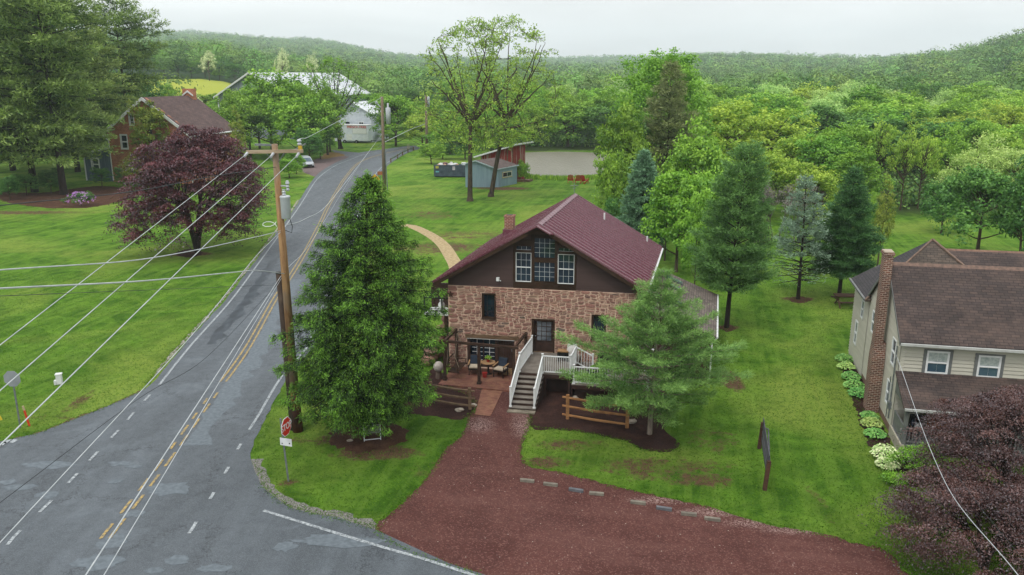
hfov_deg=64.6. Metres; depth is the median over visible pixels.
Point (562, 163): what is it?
pond
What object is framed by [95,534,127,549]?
road patch
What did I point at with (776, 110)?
tree
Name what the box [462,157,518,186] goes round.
blue shed
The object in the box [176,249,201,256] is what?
mulch bed
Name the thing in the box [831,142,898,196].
tree
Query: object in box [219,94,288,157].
tree
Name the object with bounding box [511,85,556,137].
tree
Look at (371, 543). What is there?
side road edge line
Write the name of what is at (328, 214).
power line
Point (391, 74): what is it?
hillside forest
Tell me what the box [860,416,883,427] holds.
hosta
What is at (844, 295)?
picnic table
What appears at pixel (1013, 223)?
tree
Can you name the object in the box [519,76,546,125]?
tree
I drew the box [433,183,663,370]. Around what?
stone house
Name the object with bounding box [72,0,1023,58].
sky
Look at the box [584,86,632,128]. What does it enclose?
tree
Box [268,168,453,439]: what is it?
norway spruce
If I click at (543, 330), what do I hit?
door
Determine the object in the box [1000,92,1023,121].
tree
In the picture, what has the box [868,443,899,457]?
shrub
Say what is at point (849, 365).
hosta
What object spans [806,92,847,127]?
tree
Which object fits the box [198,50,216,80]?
tree
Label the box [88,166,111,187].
bush
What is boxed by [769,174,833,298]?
silver spruce
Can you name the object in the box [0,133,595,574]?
road
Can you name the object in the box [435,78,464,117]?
tree
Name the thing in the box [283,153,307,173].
bush
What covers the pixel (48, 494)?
road patch
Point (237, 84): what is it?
barn
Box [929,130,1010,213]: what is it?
tree
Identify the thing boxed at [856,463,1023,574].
purple maple
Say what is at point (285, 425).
stop sign
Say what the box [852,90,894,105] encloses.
tree
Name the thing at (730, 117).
tree
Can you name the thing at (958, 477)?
service drop
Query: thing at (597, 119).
tree
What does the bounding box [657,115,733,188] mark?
maple tree
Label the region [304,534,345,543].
road patch
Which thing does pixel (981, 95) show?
tree
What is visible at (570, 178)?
adirondack chair
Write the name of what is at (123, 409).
power line
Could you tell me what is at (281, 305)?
stub pole
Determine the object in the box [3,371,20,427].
stop sign
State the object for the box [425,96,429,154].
utility pole
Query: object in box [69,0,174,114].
old pine
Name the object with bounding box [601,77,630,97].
tree
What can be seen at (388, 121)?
utility pole
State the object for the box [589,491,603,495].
landscape timber
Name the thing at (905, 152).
tree
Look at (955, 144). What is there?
tree
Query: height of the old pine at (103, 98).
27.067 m
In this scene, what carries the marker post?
on the ground
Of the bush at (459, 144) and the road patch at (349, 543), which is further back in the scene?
the bush at (459, 144)
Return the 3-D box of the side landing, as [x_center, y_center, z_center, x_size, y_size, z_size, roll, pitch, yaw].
[-3.813,1.884,43.459,1.524,4.300,1.297,3,15,10]
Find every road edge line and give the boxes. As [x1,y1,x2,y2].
[6,147,409,544]
[263,510,476,574]
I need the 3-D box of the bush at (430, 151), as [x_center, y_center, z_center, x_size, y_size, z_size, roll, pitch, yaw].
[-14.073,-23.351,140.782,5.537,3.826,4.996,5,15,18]
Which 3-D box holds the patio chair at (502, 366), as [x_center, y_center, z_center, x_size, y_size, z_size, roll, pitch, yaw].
[-0.555,4.074,41.374,0.670,0.920,0.680,8,17,27]
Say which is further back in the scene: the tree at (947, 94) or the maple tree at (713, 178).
the tree at (947, 94)
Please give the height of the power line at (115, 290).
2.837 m
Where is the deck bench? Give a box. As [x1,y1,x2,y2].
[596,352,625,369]
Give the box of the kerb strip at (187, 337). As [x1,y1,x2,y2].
[155,201,296,374]
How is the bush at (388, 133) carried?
on the ground
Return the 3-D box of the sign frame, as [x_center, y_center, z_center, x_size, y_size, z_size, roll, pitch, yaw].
[9.903,6.389,31.752,0.271,1.534,3.747,3,15,13]
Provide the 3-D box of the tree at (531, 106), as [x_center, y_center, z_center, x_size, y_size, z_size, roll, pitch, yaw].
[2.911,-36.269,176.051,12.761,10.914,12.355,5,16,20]
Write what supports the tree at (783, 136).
on the ground
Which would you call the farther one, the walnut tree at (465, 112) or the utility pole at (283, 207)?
the walnut tree at (465, 112)
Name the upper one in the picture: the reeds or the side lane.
the side lane
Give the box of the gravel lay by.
[300,156,347,176]
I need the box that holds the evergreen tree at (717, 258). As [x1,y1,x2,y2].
[684,139,781,327]
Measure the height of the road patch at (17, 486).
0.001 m
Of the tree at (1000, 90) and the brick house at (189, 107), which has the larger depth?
the tree at (1000, 90)
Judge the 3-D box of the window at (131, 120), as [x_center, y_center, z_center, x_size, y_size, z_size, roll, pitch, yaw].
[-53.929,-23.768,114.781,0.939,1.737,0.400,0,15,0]
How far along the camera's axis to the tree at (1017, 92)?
183.19 m
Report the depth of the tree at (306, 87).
159.72 m
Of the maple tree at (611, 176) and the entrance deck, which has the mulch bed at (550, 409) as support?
the entrance deck
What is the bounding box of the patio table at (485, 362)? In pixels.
[481,359,494,374]
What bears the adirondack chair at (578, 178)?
on the ground
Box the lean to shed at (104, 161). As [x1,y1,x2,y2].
[84,148,113,180]
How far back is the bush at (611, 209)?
71.95 m
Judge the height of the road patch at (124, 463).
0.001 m
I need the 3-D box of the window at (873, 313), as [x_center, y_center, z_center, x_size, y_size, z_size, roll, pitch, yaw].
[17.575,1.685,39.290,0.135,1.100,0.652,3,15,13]
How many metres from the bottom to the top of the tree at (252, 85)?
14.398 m
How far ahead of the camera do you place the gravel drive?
27.56 m
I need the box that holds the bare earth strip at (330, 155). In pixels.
[321,152,344,158]
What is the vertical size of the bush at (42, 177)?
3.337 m
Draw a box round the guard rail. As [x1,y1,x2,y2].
[390,147,413,161]
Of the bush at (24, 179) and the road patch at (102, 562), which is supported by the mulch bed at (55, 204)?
the bush at (24, 179)
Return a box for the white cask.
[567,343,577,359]
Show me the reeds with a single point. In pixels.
(552, 177)
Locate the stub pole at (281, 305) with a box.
[276,271,292,430]
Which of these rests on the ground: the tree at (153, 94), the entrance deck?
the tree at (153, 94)
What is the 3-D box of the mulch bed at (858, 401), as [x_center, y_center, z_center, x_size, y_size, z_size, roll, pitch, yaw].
[16.917,5.640,37.594,2.835,0.001,15.226,2,15,9]
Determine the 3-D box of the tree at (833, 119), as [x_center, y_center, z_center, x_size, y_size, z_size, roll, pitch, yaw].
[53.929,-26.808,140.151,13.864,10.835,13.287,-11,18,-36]
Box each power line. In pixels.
[0,154,245,344]
[0,155,271,390]
[0,161,290,445]
[0,167,274,205]
[0,231,278,270]
[0,237,274,542]
[0,270,284,288]
[0,282,278,502]
[4,285,263,295]
[85,276,280,574]
[104,279,280,574]
[286,137,379,224]
[294,144,381,261]
[297,97,381,139]
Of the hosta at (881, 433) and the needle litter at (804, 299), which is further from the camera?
the needle litter at (804, 299)
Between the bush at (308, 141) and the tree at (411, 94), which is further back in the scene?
the tree at (411, 94)
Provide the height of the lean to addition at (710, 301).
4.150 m
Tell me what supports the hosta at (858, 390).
on the mulch bed at (858, 401)
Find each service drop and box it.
[896,355,1017,574]
[896,356,1022,558]
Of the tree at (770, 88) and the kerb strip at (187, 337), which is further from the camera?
the tree at (770, 88)
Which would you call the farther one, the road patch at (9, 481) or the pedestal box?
the pedestal box
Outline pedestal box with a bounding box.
[54,372,62,384]
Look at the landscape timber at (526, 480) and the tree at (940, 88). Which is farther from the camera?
the tree at (940, 88)
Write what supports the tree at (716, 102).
on the ground
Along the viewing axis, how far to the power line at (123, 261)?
18.73 m
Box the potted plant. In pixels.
[484,355,491,361]
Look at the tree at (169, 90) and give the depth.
183.58 m
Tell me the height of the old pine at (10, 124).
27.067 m
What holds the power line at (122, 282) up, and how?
attached to the utility pole at (283, 207)
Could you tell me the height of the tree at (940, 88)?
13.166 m
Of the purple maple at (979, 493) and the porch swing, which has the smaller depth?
the purple maple at (979, 493)
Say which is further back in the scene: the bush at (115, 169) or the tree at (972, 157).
the bush at (115, 169)
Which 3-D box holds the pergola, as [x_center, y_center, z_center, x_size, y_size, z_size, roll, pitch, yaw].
[-1.415,3.509,41.116,4.043,2.145,2.451,3,15,12]
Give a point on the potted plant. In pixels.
(487, 357)
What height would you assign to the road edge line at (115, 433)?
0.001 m
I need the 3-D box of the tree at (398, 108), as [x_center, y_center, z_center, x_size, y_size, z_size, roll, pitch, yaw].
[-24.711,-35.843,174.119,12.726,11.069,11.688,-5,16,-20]
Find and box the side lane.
[332,150,356,156]
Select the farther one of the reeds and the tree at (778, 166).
the reeds
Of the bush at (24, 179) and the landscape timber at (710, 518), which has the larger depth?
the bush at (24, 179)
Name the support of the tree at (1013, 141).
on the ground
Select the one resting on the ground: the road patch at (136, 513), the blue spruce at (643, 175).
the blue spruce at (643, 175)
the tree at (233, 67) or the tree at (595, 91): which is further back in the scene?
the tree at (233, 67)
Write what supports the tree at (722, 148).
on the ground
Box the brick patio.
[438,367,511,391]
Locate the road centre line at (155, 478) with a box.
[100,147,408,537]
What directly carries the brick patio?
on the ground
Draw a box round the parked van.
[298,155,313,167]
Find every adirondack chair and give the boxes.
[567,175,573,180]
[575,175,580,181]
[580,175,588,183]
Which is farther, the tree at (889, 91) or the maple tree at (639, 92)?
the tree at (889, 91)
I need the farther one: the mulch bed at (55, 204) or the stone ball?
the mulch bed at (55, 204)
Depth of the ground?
46.96 m
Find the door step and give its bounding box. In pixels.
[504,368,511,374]
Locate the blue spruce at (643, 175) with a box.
[615,148,666,247]
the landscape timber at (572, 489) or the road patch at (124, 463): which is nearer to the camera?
the landscape timber at (572, 489)
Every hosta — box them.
[834,353,853,361]
[837,361,855,369]
[841,370,861,380]
[842,379,864,388]
[847,387,864,397]
[859,410,878,419]
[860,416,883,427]
[863,427,887,438]
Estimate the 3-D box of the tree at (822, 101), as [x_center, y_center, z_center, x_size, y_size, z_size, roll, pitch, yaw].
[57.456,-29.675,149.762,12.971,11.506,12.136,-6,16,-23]
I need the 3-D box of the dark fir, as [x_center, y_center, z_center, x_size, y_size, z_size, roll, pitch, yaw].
[23.088,-3.848,55.787,5.406,9.137,5.482,12,19,38]
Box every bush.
[0,175,20,199]
[10,173,41,194]
[37,167,58,192]
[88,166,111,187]
[112,165,130,185]
[117,151,141,186]
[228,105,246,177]
[279,158,303,177]
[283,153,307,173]
[293,127,322,155]
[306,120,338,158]
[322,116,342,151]
[377,129,397,141]
[401,111,439,144]
[415,142,447,163]
[421,114,467,153]
[430,138,453,158]
[450,135,482,158]
[517,159,525,176]
[519,162,530,177]
[604,197,623,222]
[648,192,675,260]
[680,190,712,283]
[854,191,878,224]
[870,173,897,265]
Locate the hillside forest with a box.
[63,27,1023,104]
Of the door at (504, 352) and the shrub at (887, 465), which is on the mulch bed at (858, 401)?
the shrub at (887, 465)
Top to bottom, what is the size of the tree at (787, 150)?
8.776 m
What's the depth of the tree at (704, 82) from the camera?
219.78 m
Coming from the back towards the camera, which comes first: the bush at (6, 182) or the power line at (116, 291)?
the bush at (6, 182)
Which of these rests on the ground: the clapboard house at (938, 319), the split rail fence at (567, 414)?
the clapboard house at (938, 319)
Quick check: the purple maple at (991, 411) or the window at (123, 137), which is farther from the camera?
the window at (123, 137)
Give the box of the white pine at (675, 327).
[554,265,753,434]
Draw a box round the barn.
[213,72,369,138]
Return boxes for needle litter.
[328,421,409,453]
[720,324,735,331]
[789,296,810,302]
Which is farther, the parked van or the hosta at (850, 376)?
the parked van
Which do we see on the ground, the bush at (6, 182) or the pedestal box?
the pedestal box
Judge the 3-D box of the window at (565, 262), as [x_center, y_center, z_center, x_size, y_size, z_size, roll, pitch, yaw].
[2.704,-0.924,40.439,0.834,1.515,0.120,3,15,10]
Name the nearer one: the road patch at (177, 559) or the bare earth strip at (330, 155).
the road patch at (177, 559)
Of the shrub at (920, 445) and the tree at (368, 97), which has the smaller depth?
the shrub at (920, 445)
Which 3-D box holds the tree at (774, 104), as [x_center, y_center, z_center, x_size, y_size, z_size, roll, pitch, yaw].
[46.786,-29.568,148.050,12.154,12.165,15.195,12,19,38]
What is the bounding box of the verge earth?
[16,391,138,437]
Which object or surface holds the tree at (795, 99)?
on the ground
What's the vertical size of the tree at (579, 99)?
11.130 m
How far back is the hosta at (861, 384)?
39.92 m
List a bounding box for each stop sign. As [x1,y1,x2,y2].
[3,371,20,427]
[280,416,291,481]
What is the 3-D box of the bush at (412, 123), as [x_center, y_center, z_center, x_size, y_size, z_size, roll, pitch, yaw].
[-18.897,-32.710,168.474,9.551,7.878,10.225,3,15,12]
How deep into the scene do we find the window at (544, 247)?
40.36 m
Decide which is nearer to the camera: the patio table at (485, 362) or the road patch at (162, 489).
the road patch at (162, 489)
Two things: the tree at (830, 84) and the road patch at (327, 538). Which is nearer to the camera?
the road patch at (327, 538)
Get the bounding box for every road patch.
[0,478,15,484]
[2,484,36,489]
[21,461,78,468]
[34,491,58,498]
[69,554,125,570]
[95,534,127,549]
[108,461,132,465]
[108,479,122,483]
[120,510,145,516]
[144,567,163,573]
[145,482,188,495]
[165,555,188,564]
[196,563,231,572]
[272,542,298,551]
[291,536,388,547]
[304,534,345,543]
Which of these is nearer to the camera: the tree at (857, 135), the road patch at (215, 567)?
the road patch at (215, 567)
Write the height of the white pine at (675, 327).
7.402 m
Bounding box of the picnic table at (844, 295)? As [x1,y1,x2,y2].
[831,293,854,308]
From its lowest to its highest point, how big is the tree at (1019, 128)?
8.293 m
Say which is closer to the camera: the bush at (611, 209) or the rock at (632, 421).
the rock at (632, 421)
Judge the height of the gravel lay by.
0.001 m
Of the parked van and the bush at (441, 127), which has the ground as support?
the bush at (441, 127)
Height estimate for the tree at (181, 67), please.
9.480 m
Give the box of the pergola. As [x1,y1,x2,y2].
[440,328,526,384]
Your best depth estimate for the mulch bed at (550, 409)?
36.03 m
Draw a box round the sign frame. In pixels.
[757,418,770,490]
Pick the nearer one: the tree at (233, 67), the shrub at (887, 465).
the shrub at (887, 465)
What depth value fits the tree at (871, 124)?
124.40 m
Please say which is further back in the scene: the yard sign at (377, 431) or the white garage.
the white garage
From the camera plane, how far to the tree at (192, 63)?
341.90 m
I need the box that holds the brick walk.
[475,389,501,415]
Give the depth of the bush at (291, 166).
120.87 m
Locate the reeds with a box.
[525,173,602,180]
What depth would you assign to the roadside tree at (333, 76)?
166.31 m
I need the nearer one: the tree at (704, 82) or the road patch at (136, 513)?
the road patch at (136, 513)
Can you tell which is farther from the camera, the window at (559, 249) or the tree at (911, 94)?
the tree at (911, 94)
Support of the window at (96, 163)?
in the lean to shed at (104, 161)
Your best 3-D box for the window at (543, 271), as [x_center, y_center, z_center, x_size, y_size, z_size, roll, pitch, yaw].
[1.639,-0.789,40.676,1.055,0.990,0.116,3,15,10]
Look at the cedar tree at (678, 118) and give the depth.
89.08 m
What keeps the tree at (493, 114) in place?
on the ground
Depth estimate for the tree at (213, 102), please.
208.96 m
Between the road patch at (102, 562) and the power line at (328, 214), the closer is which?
the road patch at (102, 562)
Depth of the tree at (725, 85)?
220.33 m
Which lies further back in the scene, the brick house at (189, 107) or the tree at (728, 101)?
the tree at (728, 101)
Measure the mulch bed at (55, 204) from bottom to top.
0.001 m
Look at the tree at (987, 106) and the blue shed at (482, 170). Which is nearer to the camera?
the blue shed at (482, 170)
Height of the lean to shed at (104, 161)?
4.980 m
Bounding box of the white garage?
[335,101,388,141]
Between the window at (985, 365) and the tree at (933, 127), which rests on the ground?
the tree at (933, 127)
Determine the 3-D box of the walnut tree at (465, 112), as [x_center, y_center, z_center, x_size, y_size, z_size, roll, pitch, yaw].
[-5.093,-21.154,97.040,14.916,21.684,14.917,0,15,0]
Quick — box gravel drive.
[375,387,908,574]
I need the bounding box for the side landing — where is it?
[423,281,448,363]
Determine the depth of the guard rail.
155.80 m
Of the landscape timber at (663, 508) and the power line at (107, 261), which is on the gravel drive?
the landscape timber at (663, 508)
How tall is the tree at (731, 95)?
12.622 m
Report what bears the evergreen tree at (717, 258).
on the ground
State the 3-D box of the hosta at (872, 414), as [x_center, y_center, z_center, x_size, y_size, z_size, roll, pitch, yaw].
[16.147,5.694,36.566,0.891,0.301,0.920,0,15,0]
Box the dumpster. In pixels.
[433,162,465,176]
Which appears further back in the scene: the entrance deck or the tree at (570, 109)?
the tree at (570, 109)
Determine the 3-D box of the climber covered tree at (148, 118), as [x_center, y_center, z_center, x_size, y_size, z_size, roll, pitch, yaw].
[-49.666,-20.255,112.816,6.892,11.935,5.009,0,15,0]
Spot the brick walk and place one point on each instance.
(487, 401)
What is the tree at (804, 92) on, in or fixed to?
on the ground
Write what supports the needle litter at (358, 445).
on the ground
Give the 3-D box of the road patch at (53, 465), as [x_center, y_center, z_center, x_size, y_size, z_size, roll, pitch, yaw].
[-18.360,7.051,32.169,2.321,0.001,0.708,0,15,0]
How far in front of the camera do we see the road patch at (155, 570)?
25.32 m
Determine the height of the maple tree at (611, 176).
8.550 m
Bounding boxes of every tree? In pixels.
[126,75,165,105]
[126,98,169,159]
[151,50,173,77]
[157,82,181,96]
[168,57,187,77]
[177,60,200,77]
[195,61,213,77]
[197,93,217,106]
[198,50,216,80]
[206,98,217,110]
[210,62,230,79]
[211,88,245,120]
[215,66,306,149]
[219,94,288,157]
[223,62,245,80]
[240,80,275,148]
[260,94,339,155]
[272,77,323,142]
[274,48,289,72]
[298,74,346,154]
[302,55,366,148]
[306,53,318,71]
[362,92,399,101]
[365,95,418,145]
[371,95,403,126]
[398,87,438,117]
[398,100,451,130]
[406,16,529,201]
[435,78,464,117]
[444,91,490,133]
[449,13,563,196]
[460,93,495,144]
[477,97,532,140]
[491,88,513,99]
[495,94,513,133]
[507,96,550,141]
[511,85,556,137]
[512,81,540,125]
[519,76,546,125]
[531,99,598,146]
[545,85,572,132]
[547,81,576,99]
[554,93,591,132]
[575,89,596,136]
[577,87,607,97]
[580,101,629,147]
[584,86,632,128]
[591,148,632,209]
[592,100,661,212]
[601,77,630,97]
[601,114,653,206]
[606,46,723,162]
[638,167,716,271]
[641,59,706,181]
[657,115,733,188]
[682,169,742,251]
[688,95,774,171]
[689,97,752,119]
[693,75,715,90]
[693,83,728,99]
[694,90,723,99]
[712,82,733,98]
[713,139,775,203]
[719,93,759,102]
[724,85,756,101]
[730,105,820,137]
[730,108,820,160]
[733,92,791,116]
[743,81,762,95]
[746,80,798,108]
[748,89,811,113]
[752,146,808,216]
[760,114,818,158]
[766,128,820,183]
[784,162,842,221]
[785,131,860,204]
[786,80,839,105]
[790,76,838,94]
[800,96,847,135]
[803,87,843,129]
[803,102,871,136]
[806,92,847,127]
[813,119,877,159]
[817,126,886,179]
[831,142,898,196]
[832,80,863,100]
[834,81,864,102]
[836,83,888,108]
[840,97,883,125]
[845,110,932,173]
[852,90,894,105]
[858,113,900,181]
[859,103,927,160]
[869,86,893,94]
[876,93,940,123]
[886,110,928,210]
[887,76,945,103]
[888,89,927,116]
[900,128,947,208]
[912,117,979,160]
[917,173,971,233]
[921,111,983,163]
[922,93,986,133]
[922,124,970,179]
[924,87,958,107]
[929,100,961,135]
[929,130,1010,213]
[930,84,965,96]
[930,163,1023,249]
[939,83,992,104]
[946,121,1002,168]
[949,83,998,104]
[962,98,1012,123]
[965,120,1023,150]
[971,80,1001,92]
[971,124,1023,170]
[973,93,1023,125]
[973,99,1023,152]
[976,143,1023,198]
[984,85,1012,98]
[994,154,1023,250]
[996,88,1023,100]
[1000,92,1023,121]
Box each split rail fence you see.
[429,381,474,409]
[562,394,628,427]
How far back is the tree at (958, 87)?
200.21 m
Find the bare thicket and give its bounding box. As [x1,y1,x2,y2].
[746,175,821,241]
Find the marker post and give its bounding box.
[22,406,30,425]
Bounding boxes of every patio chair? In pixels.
[468,354,481,374]
[492,356,508,378]
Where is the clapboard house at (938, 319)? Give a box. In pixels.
[848,239,1023,456]
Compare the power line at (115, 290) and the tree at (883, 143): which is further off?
the tree at (883, 143)
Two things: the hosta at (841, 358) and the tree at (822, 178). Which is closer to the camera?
the hosta at (841, 358)
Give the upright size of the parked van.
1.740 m
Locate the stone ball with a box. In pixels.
[433,361,442,378]
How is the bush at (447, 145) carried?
on the ground
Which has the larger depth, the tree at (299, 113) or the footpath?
the tree at (299, 113)
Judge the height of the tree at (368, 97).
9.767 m
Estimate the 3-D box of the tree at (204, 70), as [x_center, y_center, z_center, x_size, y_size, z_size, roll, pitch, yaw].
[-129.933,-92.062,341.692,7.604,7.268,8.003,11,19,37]
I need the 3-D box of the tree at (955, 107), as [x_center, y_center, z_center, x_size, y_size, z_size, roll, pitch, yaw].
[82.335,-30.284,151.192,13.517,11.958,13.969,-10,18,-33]
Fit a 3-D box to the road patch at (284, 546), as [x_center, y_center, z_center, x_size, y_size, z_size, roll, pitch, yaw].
[-7.429,8.510,26.590,0.743,0.001,0.656,10,18,33]
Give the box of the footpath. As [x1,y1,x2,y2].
[405,224,460,267]
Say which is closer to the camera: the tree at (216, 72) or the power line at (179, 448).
the power line at (179, 448)
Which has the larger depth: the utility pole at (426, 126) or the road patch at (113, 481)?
the utility pole at (426, 126)
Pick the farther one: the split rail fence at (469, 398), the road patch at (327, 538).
the split rail fence at (469, 398)
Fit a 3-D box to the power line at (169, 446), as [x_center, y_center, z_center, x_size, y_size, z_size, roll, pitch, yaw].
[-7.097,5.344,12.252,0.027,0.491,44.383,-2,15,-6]
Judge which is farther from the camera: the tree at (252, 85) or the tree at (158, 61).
the tree at (158, 61)
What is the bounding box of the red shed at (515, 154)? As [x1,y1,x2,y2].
[473,141,533,181]
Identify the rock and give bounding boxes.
[455,408,463,411]
[629,419,636,423]
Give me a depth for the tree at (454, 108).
201.12 m
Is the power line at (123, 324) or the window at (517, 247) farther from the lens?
the window at (517, 247)
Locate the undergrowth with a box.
[454,124,1022,208]
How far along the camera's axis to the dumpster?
122.56 m
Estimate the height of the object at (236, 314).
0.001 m
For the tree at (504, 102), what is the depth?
197.33 m
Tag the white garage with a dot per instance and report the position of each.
(356, 117)
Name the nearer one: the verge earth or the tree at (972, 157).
the verge earth
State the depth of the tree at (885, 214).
64.27 m
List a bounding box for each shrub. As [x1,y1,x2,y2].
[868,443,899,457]
[875,456,900,469]
[878,468,912,487]
[880,445,927,473]
[910,441,942,469]
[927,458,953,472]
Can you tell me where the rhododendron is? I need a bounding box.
[60,190,95,205]
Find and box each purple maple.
[101,123,275,256]
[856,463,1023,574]
[887,384,1023,551]
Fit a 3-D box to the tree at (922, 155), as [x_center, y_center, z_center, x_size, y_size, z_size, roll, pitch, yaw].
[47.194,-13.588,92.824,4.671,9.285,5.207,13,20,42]
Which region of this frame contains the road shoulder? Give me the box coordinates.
[251,459,375,528]
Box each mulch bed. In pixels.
[0,186,134,208]
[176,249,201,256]
[404,368,474,419]
[529,379,679,452]
[843,358,945,486]
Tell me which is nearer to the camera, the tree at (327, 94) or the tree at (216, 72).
the tree at (327, 94)
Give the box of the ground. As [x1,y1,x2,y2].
[0,58,1023,574]
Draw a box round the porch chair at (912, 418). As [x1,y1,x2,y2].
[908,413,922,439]
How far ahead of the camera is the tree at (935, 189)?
78.36 m
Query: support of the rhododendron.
on the mulch bed at (55, 204)
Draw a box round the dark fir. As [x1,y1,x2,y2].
[803,164,887,292]
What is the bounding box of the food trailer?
[340,124,376,142]
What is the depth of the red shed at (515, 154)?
116.18 m
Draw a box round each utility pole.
[244,139,305,432]
[375,96,390,189]
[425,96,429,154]
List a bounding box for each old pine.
[0,0,121,194]
[0,0,125,192]
[0,5,89,170]
[0,37,47,163]
[1,0,139,171]
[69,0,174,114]
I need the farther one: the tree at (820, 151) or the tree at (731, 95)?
the tree at (731, 95)
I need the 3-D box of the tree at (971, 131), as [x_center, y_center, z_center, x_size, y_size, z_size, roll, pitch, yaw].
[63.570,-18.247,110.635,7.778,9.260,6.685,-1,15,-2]
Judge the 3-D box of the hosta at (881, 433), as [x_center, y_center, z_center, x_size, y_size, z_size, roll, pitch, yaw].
[15.590,6.168,34.736,1.027,0.318,1.014,0,15,0]
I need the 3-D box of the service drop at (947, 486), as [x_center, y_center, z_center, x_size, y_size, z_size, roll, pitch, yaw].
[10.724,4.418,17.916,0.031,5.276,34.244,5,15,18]
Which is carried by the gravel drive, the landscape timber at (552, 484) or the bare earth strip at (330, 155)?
the landscape timber at (552, 484)
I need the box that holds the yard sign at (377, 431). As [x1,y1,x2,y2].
[363,424,380,440]
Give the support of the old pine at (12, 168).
on the ground
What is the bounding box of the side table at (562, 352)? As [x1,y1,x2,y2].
[557,349,567,361]
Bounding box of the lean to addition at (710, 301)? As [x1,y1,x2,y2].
[634,268,718,376]
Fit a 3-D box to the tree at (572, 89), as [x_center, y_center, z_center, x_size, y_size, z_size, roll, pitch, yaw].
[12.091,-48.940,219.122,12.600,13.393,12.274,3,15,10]
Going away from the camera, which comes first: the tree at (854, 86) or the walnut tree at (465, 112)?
the walnut tree at (465, 112)
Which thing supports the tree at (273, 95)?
on the ground
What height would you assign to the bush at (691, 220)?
7.428 m
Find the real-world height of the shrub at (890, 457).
1.280 m
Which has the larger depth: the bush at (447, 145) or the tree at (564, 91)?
the tree at (564, 91)
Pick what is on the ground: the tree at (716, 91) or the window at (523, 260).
the tree at (716, 91)
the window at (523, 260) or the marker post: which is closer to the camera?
the marker post
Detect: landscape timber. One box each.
[520,478,533,482]
[543,482,557,486]
[569,487,582,492]
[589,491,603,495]
[630,500,645,504]
[656,505,671,511]
[681,511,696,516]
[704,516,720,521]
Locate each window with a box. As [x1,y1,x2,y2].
[90,157,99,169]
[119,134,128,149]
[128,114,134,125]
[481,293,495,319]
[502,171,512,177]
[516,246,531,249]
[516,252,530,281]
[534,238,554,257]
[534,262,554,281]
[558,248,572,251]
[558,254,574,283]
[590,315,605,340]
[853,319,858,345]
[860,299,864,319]
[870,309,874,332]
[885,378,891,404]
[890,336,897,367]
[921,348,953,373]
[973,353,1005,377]
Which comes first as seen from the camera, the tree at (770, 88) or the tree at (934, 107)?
the tree at (934, 107)
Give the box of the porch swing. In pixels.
[446,333,466,372]
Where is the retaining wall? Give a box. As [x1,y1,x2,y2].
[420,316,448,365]
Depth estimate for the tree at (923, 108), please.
148.05 m
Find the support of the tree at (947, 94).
on the ground
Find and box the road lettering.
[2,439,17,444]
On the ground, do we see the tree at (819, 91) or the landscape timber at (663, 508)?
the tree at (819, 91)
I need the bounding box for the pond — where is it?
[525,152,609,175]
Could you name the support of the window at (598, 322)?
in the stone house at (545, 274)
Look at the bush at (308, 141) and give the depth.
141.20 m
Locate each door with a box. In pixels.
[498,340,512,367]
[534,320,553,351]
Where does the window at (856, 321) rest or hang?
in the clapboard house at (938, 319)
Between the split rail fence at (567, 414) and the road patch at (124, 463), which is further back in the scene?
the split rail fence at (567, 414)
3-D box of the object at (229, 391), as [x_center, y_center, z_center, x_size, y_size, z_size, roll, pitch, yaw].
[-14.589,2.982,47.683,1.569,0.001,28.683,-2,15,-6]
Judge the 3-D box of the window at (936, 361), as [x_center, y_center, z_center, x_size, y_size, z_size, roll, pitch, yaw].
[17.749,3.088,33.816,1.127,1.083,0.135,3,15,12]
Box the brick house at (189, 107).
[103,89,235,183]
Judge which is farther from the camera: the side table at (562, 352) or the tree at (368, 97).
the tree at (368, 97)
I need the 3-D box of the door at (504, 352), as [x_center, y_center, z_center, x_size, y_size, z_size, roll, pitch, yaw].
[-0.317,3.458,42.328,0.808,1.569,0.092,3,15,10]
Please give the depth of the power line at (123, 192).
20.20 m
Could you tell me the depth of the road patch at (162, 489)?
30.34 m
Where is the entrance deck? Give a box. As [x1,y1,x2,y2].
[507,335,653,414]
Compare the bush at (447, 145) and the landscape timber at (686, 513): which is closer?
the landscape timber at (686, 513)
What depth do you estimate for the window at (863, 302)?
41.89 m
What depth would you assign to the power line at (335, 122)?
83.95 m
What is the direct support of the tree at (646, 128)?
on the ground
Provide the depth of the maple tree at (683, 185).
61.80 m
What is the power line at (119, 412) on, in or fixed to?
attached to the stub pole at (281, 305)
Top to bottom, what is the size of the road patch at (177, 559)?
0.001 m
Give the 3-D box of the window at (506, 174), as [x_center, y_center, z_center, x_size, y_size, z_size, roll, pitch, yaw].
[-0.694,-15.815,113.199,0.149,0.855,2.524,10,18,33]
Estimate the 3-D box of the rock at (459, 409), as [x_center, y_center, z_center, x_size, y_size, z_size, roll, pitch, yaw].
[-2.419,5.645,37.372,0.455,0.192,0.316,0,15,0]

